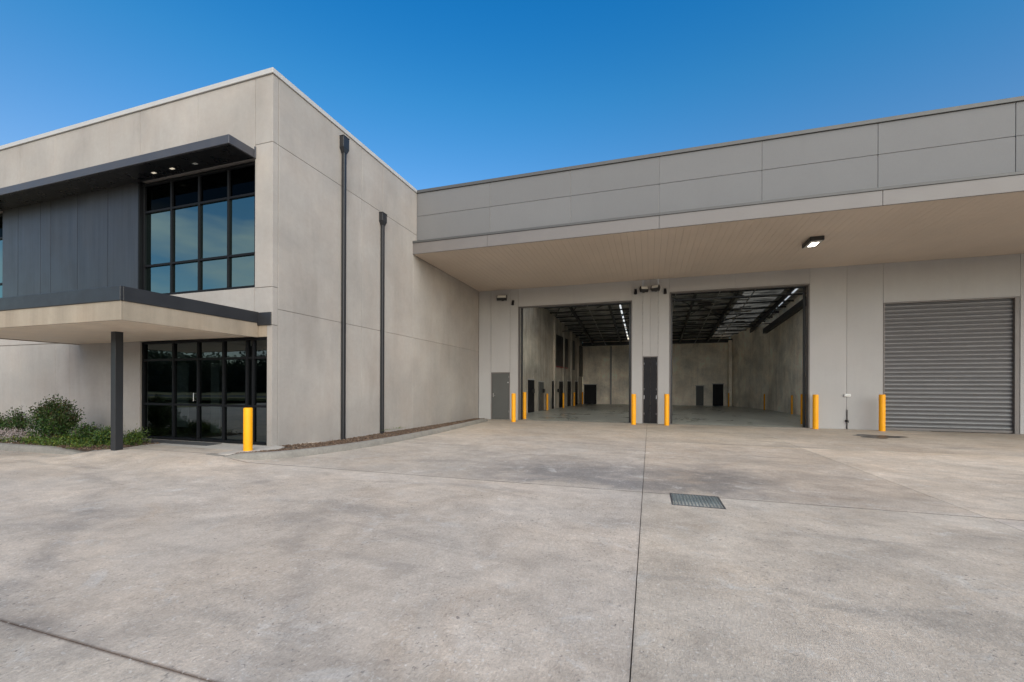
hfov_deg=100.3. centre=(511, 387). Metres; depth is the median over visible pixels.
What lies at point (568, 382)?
inner door
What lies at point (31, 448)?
kerb planting bed
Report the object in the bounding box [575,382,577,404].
inner door
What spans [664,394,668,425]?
bollard
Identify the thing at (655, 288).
floodlight
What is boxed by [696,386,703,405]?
inner door
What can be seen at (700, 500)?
drain grate
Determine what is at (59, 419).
shrub
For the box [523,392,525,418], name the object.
bollard
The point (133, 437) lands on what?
shrub
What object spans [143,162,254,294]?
window
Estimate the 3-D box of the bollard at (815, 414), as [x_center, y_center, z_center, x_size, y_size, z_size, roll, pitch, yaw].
[11.470,0.930,16.148,0.190,1.302,0.190,0,0,18]
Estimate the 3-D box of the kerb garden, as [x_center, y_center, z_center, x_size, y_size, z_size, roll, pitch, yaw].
[-2.958,1.515,13.938,1.640,0.460,12.842,0,0,20]
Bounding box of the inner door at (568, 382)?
[567,381,570,405]
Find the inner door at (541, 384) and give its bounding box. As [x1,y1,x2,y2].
[538,382,543,410]
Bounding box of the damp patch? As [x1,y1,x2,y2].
[856,434,903,438]
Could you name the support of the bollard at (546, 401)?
on the warehouse floor
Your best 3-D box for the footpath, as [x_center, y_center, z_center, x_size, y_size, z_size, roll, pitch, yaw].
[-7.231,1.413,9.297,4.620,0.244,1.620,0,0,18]
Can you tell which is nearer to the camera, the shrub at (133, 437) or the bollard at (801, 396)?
the shrub at (133, 437)
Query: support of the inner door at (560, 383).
in the warehouse building at (900, 286)
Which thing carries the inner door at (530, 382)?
in the warehouse building at (900, 286)
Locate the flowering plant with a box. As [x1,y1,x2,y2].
[0,426,40,442]
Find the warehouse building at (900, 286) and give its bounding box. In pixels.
[413,96,1023,433]
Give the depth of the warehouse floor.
23.67 m
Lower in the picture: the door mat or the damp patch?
the door mat
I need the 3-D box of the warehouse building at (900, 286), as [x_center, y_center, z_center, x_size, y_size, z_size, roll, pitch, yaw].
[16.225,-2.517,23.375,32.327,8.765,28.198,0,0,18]
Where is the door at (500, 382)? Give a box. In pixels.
[491,372,509,419]
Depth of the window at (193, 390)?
10.10 m
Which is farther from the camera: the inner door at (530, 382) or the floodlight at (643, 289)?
the inner door at (530, 382)
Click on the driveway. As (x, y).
(526, 551)
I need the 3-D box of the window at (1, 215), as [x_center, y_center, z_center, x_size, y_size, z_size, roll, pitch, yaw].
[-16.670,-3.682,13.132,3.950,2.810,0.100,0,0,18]
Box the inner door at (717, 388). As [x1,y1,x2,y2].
[713,384,722,405]
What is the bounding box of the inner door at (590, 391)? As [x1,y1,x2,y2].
[584,385,596,403]
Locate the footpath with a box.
[134,438,284,454]
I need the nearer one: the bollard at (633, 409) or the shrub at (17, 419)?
the shrub at (17, 419)
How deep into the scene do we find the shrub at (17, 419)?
10.51 m
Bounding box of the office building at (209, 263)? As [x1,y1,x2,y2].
[0,67,478,450]
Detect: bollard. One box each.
[243,408,252,450]
[511,393,515,421]
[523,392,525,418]
[546,393,547,409]
[631,394,635,424]
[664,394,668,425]
[791,395,792,413]
[800,394,802,423]
[812,394,818,428]
[879,394,885,430]
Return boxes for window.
[0,214,2,297]
[142,337,266,444]
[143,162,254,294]
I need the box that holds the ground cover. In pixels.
[0,429,151,448]
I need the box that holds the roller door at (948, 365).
[885,299,1012,432]
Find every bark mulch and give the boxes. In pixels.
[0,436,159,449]
[235,418,483,453]
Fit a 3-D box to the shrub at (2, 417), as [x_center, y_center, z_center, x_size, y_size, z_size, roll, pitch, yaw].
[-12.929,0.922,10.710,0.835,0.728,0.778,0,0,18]
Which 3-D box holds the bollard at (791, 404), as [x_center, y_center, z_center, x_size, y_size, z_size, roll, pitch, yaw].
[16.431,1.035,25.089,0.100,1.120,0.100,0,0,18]
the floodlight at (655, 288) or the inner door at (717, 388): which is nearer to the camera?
the floodlight at (655, 288)
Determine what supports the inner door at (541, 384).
in the warehouse building at (900, 286)
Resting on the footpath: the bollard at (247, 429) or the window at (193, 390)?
the bollard at (247, 429)
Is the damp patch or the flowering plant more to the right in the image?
the damp patch
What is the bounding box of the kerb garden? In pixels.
[205,419,487,459]
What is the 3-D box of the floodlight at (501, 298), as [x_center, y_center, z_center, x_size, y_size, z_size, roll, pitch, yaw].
[-0.475,-4.209,20.188,0.480,0.256,0.322,0,0,6]
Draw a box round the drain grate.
[670,493,725,508]
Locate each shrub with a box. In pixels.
[0,405,36,437]
[0,412,8,435]
[22,394,85,440]
[67,421,103,443]
[85,425,123,444]
[123,427,154,444]
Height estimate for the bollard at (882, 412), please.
1.322 m
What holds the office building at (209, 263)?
on the ground
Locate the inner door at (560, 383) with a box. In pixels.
[559,381,562,407]
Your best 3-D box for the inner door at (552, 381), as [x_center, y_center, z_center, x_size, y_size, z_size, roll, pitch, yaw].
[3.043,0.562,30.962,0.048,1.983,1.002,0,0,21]
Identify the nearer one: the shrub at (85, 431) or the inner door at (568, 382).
the shrub at (85, 431)
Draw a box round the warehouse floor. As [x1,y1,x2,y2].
[501,404,907,430]
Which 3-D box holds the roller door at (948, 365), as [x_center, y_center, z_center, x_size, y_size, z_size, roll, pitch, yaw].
[15.525,-0.731,15.299,3.640,4.653,0.075,0,0,18]
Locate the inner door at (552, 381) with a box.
[552,381,553,408]
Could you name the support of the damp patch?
on the driveway
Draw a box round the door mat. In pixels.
[142,439,221,445]
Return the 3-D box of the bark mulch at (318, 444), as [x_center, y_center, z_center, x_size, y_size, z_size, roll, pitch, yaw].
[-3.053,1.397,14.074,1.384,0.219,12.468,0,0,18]
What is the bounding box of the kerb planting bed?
[0,443,105,454]
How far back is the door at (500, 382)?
20.39 m
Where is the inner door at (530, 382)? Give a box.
[528,380,533,412]
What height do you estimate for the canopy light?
0.140 m
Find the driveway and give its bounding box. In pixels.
[0,419,1023,681]
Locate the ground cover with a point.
(63, 440)
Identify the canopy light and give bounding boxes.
[802,236,824,247]
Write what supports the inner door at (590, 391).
in the warehouse building at (900, 286)
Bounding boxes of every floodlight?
[496,295,506,300]
[639,286,648,292]
[651,285,659,291]
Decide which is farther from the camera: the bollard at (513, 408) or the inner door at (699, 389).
the inner door at (699, 389)

